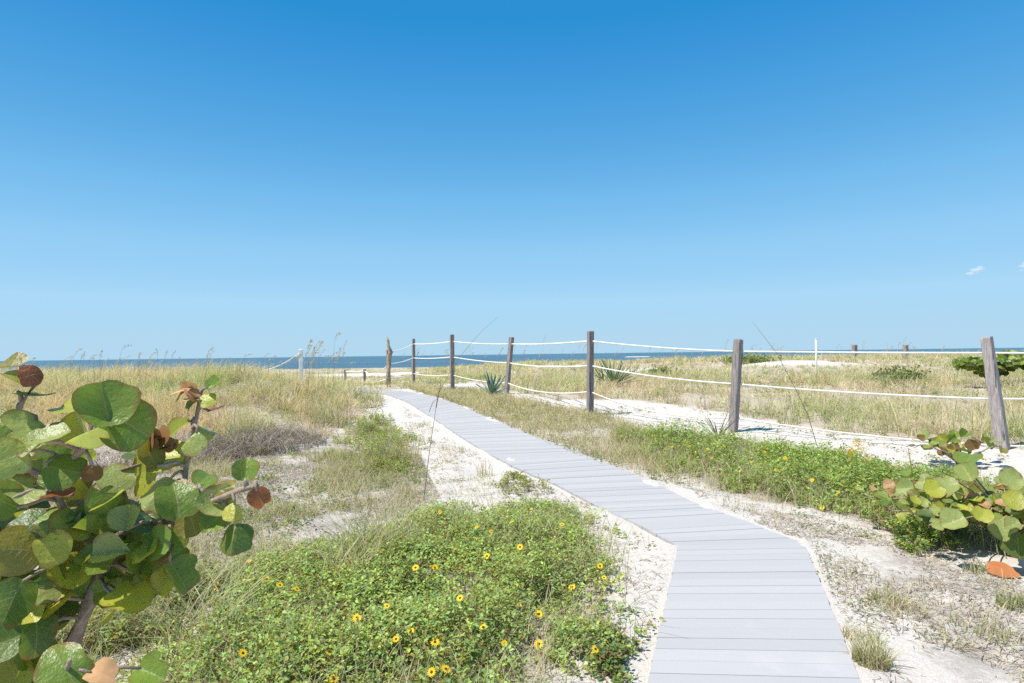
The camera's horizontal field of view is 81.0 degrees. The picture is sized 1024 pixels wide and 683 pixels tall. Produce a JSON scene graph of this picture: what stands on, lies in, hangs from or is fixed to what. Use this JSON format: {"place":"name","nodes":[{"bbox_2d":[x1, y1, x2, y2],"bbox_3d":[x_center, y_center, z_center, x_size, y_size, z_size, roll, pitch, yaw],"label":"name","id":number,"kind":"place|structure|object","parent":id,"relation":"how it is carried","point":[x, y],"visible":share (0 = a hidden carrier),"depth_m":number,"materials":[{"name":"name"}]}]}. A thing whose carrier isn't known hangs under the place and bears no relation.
{"place":"outdoors","nodes":[
{"label":"outdoors","id":0,"kind":"place"},
{"bbox_2d":[0,348,1023,371],"bbox_3d":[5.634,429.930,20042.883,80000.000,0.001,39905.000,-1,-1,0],"label":"sea","id":1,"kind":"structure","parent":0,"point":[370,361],"depth_m":500.85,"materials":[{"name":"liquid"}]},
{"bbox_2d":[0,0,1023,360],"label":"sky","id":2,"kind":"structure","parent":0,"point":[189,179],"materials":[{"name":"blue"}]},
{"bbox_2d":[1,356,1023,682],"bbox_3d":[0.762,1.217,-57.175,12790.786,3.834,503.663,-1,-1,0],"label":"ground","id":3,"kind":"structure","parent":0,"point":[941,666],"depth_m":5.36,"materials":[{"name":"beige sand"}]},
{"bbox_2d":[32,448,201,475],"bbox_3d":[-5.714,1.592,8.099,3.264,0.395,2.461,-1,-1,0],"label":"dead brush","id":4,"kind":"object","parent":3,"relation":"on","point":[110,459],"visible":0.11,"depth_m":8.28,"materials":[{"name":"grey plant"}]},
{"bbox_2d":[0,352,270,682],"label":"sea grape bush","id":5,"kind":"object","parent":3,"relation":"on","point":[85,546],"visible":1,"depth_m":1.39,"materials":[{"name":"green plant"}]},
{"bbox_2d":[54,553,236,662],"bbox_3d":[-2.119,1.484,3.185,0.889,0.294,1.672,-1,-1,0],"label":"weed patch","id":6,"kind":"object","parent":3,"relation":"on","point":[114,629],"visible":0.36,"depth_m":3.19,"materials":[{"name":"green plant"}]},
{"bbox_2d":[55,553,258,678],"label":"verge grass","id":7,"kind":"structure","parent":3,"relation":"on","point":[99,645],"depth_m":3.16,"materials":[{"name":"green plant"}]},
{"bbox_2d":[0,356,395,455],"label":"dune grass","id":8,"kind":"structure","parent":3,"relation":"on","point":[57,380],"depth_m":13.54,"materials":[{"name":"beige plant"}]},
{"bbox_2d":[100,426,303,466],"bbox_3d":[-4.627,1.529,8.930,3.171,0.433,2.661,-1,-1,19],"label":"dead brush","id":9,"kind":"object","parent":3,"relation":"on","point":[243,454],"visible":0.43,"depth_m":8.88,"materials":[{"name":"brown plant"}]},
{"bbox_2d":[94,535,314,654],"bbox_3d":[-1.662,1.345,3.084,1.397,0.509,1.366,0,-1,-35],"label":"grass tuft","id":10,"kind":"object","parent":3,"relation":"on","point":[195,621],"visible":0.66,"depth_m":3.18,"materials":[{"name":"plant"}]},
{"bbox_2d":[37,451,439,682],"bbox_3d":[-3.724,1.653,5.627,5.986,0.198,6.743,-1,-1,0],"label":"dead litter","id":11,"kind":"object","parent":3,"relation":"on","point":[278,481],"visible":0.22,"depth_m":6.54,"materials":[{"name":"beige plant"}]},
{"bbox_2d":[199,398,279,440],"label":"grass tuft","id":12,"kind":"object","parent":3,"relation":"on","point":[243,420],"visible":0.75,"depth_m":9.87,"materials":[{"name":"beige plant"}]},
{"bbox_2d":[49,443,441,573],"bbox_3d":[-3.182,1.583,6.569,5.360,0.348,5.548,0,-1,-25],"label":"verge grass","id":13,"kind":"structure","parent":3,"relation":"on","point":[340,462],"depth_m":6.56,"materials":[{"name":"plant"}]},
{"bbox_2d":[177,419,351,456],"bbox_3d":[-3.859,1.497,9.475,3.064,0.467,2.915,-1,-1,0],"label":"dead brush","id":14,"kind":"object","parent":3,"relation":"on","point":[303,433],"visible":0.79,"depth_m":9.42,"materials":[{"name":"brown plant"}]},
{"bbox_2d":[262,349,302,382],"bbox_3d":[-8.648,1.175,22.483,3.147,1.744,0.178,-2,-2,42],"label":"rope fence","id":15,"kind":"object","parent":3,"relation":"on","point":[300,361],"visible":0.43,"depth_m":21.44,"materials":[{"name":"paint"}]},
{"bbox_2d":[293,392,353,428],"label":"grass tuft","id":16,"kind":"object","parent":3,"relation":"on","point":[318,419],"visible":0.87,"depth_m":11.30,"materials":[{"name":"plant"}]},
{"bbox_2d":[279,521,405,585],"bbox_3d":[-1.116,1.400,3.853,0.757,0.470,0.897,-1,-1,21],"label":"grass tuft","id":17,"kind":"object","parent":3,"relation":"on","point":[343,560],"visible":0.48,"depth_m":3.92,"materials":[{"name":"green plant"}]},
{"bbox_2d":[291,486,444,567],"bbox_3d":[-1.016,1.334,4.346,1.137,0.596,1.180,-1,-1,0],"label":"grass tuft","id":18,"kind":"object","parent":3,"relation":"on","point":[376,533],"visible":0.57,"depth_m":4.34,"materials":[{"name":"plant"}]},
{"bbox_2d":[312,408,431,476],"bbox_3d":[-2.233,1.518,9.900,1.795,0.532,5.238,-1,-1,-11],"label":"beach sunflower","id":19,"kind":"object","parent":3,"relation":"on","point":[365,426],"visible":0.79,"depth_m":9.45,"materials":[{"name":"green plant"}]},
{"bbox_2d":[83,489,678,682],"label":"verge grass","id":20,"kind":"structure","parent":3,"relation":"on","point":[471,509],"depth_m":3.14,"materials":[{"name":"green plant"}]},
{"bbox_2d":[116,492,649,682],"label":"beach sunflower","id":21,"kind":"object","parent":3,"relation":"on","point":[367,588],"visible":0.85,"depth_m":3.27,"materials":[{"name":"green plant"}]},
{"bbox_2d":[370,424,429,462],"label":"grass tuft","id":22,"kind":"object","parent":3,"relation":"on","point":[400,452],"visible":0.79,"depth_m":8.33,"materials":[{"name":"green plant"}]},
{"bbox_2d":[424,381,440,498],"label":"dry stalk","id":23,"kind":"object","parent":3,"relation":"on","point":[431,435],"visible":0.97,"depth_m":6.13,"materials":[{"name":"brown plant"}]},
{"bbox_2d":[440,317,497,389],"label":"dry stalk","id":24,"kind":"object","parent":3,"relation":"on","point":[459,357],"visible":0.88,"depth_m":15.50,"materials":[{"name":"brown plant"}]},
{"bbox_2d":[473,459,492,476],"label":"grass tuft","id":25,"kind":"object","parent":3,"relation":"on","point":[482,471],"visible":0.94,"depth_m":7.48,"materials":[{"name":"beige plant"}]},
{"bbox_2d":[476,371,506,393],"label":"agave","id":26,"kind":"object","parent":3,"relation":"on","point":[492,387],"visible":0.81,"depth_m":15.55,"materials":[{"name":"green plant"}]},
{"bbox_2d":[489,469,552,500],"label":"creeping plant","id":27,"kind":"object","parent":3,"relation":"on","point":[516,474],"visible":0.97,"depth_m":6.64,"materials":[{"name":"green plant"}]},
{"bbox_2d":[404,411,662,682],"bbox_3d":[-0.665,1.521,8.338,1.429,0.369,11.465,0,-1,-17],"label":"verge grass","id":28,"kind":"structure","parent":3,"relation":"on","point":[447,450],"depth_m":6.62,"materials":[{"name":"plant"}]},
{"bbox_2d":[403,407,665,682],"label":"ground cover","id":29,"kind":"object","parent":3,"relation":"on","point":[660,617],"visible":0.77,"depth_m":5.62,"materials":[{"name":"beige plant"}]},
{"bbox_2d":[405,414,667,632],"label":"dead litter","id":30,"kind":"object","parent":3,"relation":"on","point":[635,584],"visible":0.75,"depth_m":6.34,"materials":[{"name":"beige plant"}]},
{"bbox_2d":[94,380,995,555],"bbox_3d":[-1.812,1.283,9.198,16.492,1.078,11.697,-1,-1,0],"label":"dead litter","id":31,"kind":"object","parent":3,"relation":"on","point":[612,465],"visible":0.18,"depth_m":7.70,"materials":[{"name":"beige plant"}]},
{"bbox_2d":[410,382,690,488],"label":"verge grass","id":32,"kind":"structure","parent":3,"relation":"on","point":[470,402],"depth_m":11.40,"materials":[{"name":"beige plant"}]},
{"bbox_2d":[332,388,861,682],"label":"boardwalk","id":33,"kind":"structure","parent":3,"relation":"on","point":[752,606],"depth_m":3.87,"materials":[{"name":"grey wood"}]},
{"bbox_2d":[594,368,623,384],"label":"yucca","id":34,"kind":"object","parent":3,"relation":"on","point":[601,376],"visible":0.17,"depth_m":19.52,"materials":[{"name":"green plant"}]},
{"bbox_2d":[577,626,645,682],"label":"creeping plant","id":35,"kind":"object","parent":3,"relation":"on","point":[614,665],"visible":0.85,"depth_m":2.83,"materials":[{"name":"green plant"}]},
{"bbox_2d":[595,359,640,385],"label":"yucca","id":36,"kind":"object","parent":3,"relation":"on","point":[615,377],"visible":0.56,"depth_m":18.97,"materials":[{"name":"green plant"}]},
{"bbox_2d":[611,424,644,451],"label":"beach sunflower","id":37,"kind":"object","parent":3,"relation":"on","point":[622,436],"visible":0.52,"depth_m":9.58,"materials":[{"name":"green plant"}]},
{"bbox_2d":[642,364,680,375],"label":"shrub","id":38,"kind":"object","parent":3,"relation":"on","point":[665,371],"visible":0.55,"depth_m":26.78,"materials":[{"name":"green plant"}]},
{"bbox_2d":[344,330,1023,449],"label":"rope fence","id":39,"kind":"object","parent":3,"relation":"on","point":[995,398],"visible":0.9,"depth_m":10.24,"materials":[{"name":"grey wood"}]},
{"bbox_2d":[698,411,749,436],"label":"agave","id":40,"kind":"object","parent":3,"relation":"on","point":[714,431],"visible":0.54,"depth_m":9.39,"materials":[{"name":"green plant"}]},
{"bbox_2d":[712,352,781,363],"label":"shrub","id":41,"kind":"object","parent":3,"relation":"on","point":[753,357],"visible":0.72,"depth_m":35.44,"materials":[{"name":"green plant"}]},
{"bbox_2d":[621,414,899,519],"bbox_3d":[2.784,1.381,7.904,2.834,0.649,4.973,0,-2,-36],"label":"beach sunflower","id":42,"kind":"object","parent":3,"relation":"on","point":[819,456],"visible":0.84,"depth_m":7.14,"materials":[{"name":"green plant"}]},
{"bbox_2d":[752,321,816,443],"bbox_3d":[4.118,0.648,9.066,1.122,1.915,0.046,0,-1,-16],"label":"dry stalk","id":43,"kind":"object","parent":3,"relation":"on","point":[794,387],"visible":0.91,"depth_m":9.11,"materials":[{"name":"brown plant"}]},
{"bbox_2d":[604,406,1008,475],"bbox_3d":[4.917,1.500,9.583,3.038,0.430,8.825,0,-2,-40],"label":"ground cover","id":44,"kind":"object","parent":3,"relation":"on","point":[618,412],"visible":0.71,"depth_m":10.10,"materials":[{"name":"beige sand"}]},
{"bbox_2d":[815,339,816,371],"bbox_3d":[12.165,0.820,23.985,0.093,1.860,0.080,-1,-1,0],"label":"marker pole","id":45,"kind":"object","parent":3,"relation":"on","point":[815,355],"visible":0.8,"depth_m":23.98,"materials":[{"name":"white paint"}]},
{"bbox_2d":[851,345,857,357],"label":"distant post","id":46,"kind":"object","parent":3,"relation":"on","point":[854,348],"visible":0.63,"depth_m":41.87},
{"bbox_2d":[838,436,873,473],"bbox_3d":[3.708,1.311,6.525,0.532,0.537,0.301,-1,-1,-9],"label":"goldenrod","id":47,"kind":"object","parent":3,"relation":"on","point":[850,450],"visible":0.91,"depth_m":6.57,"materials":[{"name":"yellow plant"}]},
{"bbox_2d":[692,488,1023,682],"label":"dead litter","id":48,"kind":"object","parent":3,"relation":"on","point":[913,565],"visible":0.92,"depth_m":3.70,"materials":[{"name":"beige plant"}]},
{"bbox_2d":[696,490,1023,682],"bbox_3d":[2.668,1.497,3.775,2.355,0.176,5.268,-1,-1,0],"label":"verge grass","id":49,"kind":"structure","parent":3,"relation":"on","point":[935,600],"depth_m":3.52,"materials":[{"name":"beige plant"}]},
{"bbox_2d":[840,617,887,646],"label":"grass tuft","id":50,"kind":"object","parent":3,"relation":"on","point":[846,634],"visible":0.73,"depth_m":3.11,"materials":[{"name":"beige plant"}]},
{"bbox_2d":[837,627,905,671],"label":"grass tuft","id":51,"kind":"object","parent":3,"relation":"on","point":[879,658],"visible":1,"depth_m":2.85,"materials":[{"name":"plant"}]},
{"bbox_2d":[861,366,896,381],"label":"shrub","id":52,"kind":"object","parent":3,"relation":"on","point":[883,372],"visible":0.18,"depth_m":19.93,"materials":[{"name":"green plant"}]},
{"bbox_2d":[866,586,917,609],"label":"grass tuft","id":53,"kind":"object","parent":3,"relation":"on","point":[888,597],"visible":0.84,"depth_m":3.53,"materials":[{"name":"plant"}]},
{"bbox_2d":[872,363,938,383],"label":"shrub","id":54,"kind":"object","parent":3,"relation":"on","point":[908,374],"visible":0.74,"depth_m":18.79,"materials":[{"name":"green plant"}]},
{"bbox_2d":[902,345,908,357],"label":"distant post","id":55,"kind":"object","parent":3,"relation":"on","point":[904,349],"visible":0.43,"depth_m":41.88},
{"bbox_2d":[881,592,936,619],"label":"grass tuft","id":56,"kind":"object","parent":3,"relation":"on","point":[922,610],"visible":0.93,"depth_m":3.40,"materials":[{"name":"beige plant"}]},
{"bbox_2d":[819,451,1003,545],"bbox_3d":[4.130,1.416,6.106,1.637,0.460,3.463,-1,-1,31],"label":"beach sunflower","id":57,"kind":"object","parent":3,"relation":"on","point":[875,465],"visible":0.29,"depth_m":6.15,"materials":[{"name":"green plant"}]},
{"bbox_2d":[872,507,972,555],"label":"creeping plant","id":58,"kind":"object","parent":3,"relation":"on","point":[901,532],"visible":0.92,"depth_m":4.58,"materials":[{"name":"green plant"}]},
{"bbox_2d":[855,451,1023,558],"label":"sea grape shrub","id":59,"kind":"object","parent":3,"relation":"on","point":[952,503],"visible":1,"depth_m":4.42,"materials":[{"name":"green plant"}]},
{"bbox_2d":[913,620,977,652],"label":"grass tuft","id":60,"kind":"object","parent":3,"relation":"on","point":[924,634],"visible":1,"depth_m":3.06,"materials":[{"name":"beige plant"}]},
{"bbox_2d":[906,428,1008,464],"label":"sea grape shrub","id":61,"kind":"object","parent":3,"relation":"on","point":[941,441],"visible":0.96,"depth_m":7.72,"materials":[{"name":"green plant"}]},
{"bbox_2d":[960,558,988,574],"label":"grass tuft","id":62,"kind":"object","parent":3,"relation":"on","point":[970,566],"visible":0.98,"depth_m":3.97,"materials":[{"name":"plant"}]},
{"bbox_2d":[950,354,1023,377],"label":"sea grape shrub","id":63,"kind":"object","parent":3,"relation":"on","point":[975,365],"visible":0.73,"depth_m":16.28,"materials":[{"name":"green plant"}]},
{"bbox_2d":[971,620,1023,645],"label":"grass tuft","id":64,"kind":"object","parent":3,"relation":"on","point":[1001,635],"visible":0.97,"depth_m":3.06,"materials":[{"name":"beige plant"}]},
{"bbox_2d":[986,561,1019,577],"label":"fallen leaf","id":65,"kind":"object","parent":3,"relation":"on","point":[995,567],"visible":0.96,"depth_m":3.90,"materials":[{"name":"orange plant"}]},
{"bbox_2d":[994,587,1023,612],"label":"grass tuft","id":66,"kind":"object","parent":3,"relation":"on","point":[1000,599],"visible":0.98,"depth_m":3.40,"materials":[{"name":"plant"}]},
{"bbox_2d":[996,349,1023,369],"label":"sea grape shrub","id":67,"kind":"object","parent":3,"relation":"on","point":[1017,356],"visible":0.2,"depth_m":16.32,"materials":[{"name":"green plant"}]},
{"bbox_2d":[228,349,1023,449],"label":"field grass","id":68,"kind":"structure","parent":0,"point":[931,407],"depth_m":16.99,"materials":[{"name":"beige plant"}]},
{"bbox_2d":[599,417,1023,559],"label":"verge grass","id":69,"kind":"structure","parent":0,"point":[795,496],"depth_m":6.72,"materials":[{"name":"plant"}]},
{"bbox_2d":[1018,558,1023,568],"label":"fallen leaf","id":70,"kind":"object","parent":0,"point":[1021,562],"visible":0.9,"depth_m":4.01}
]}

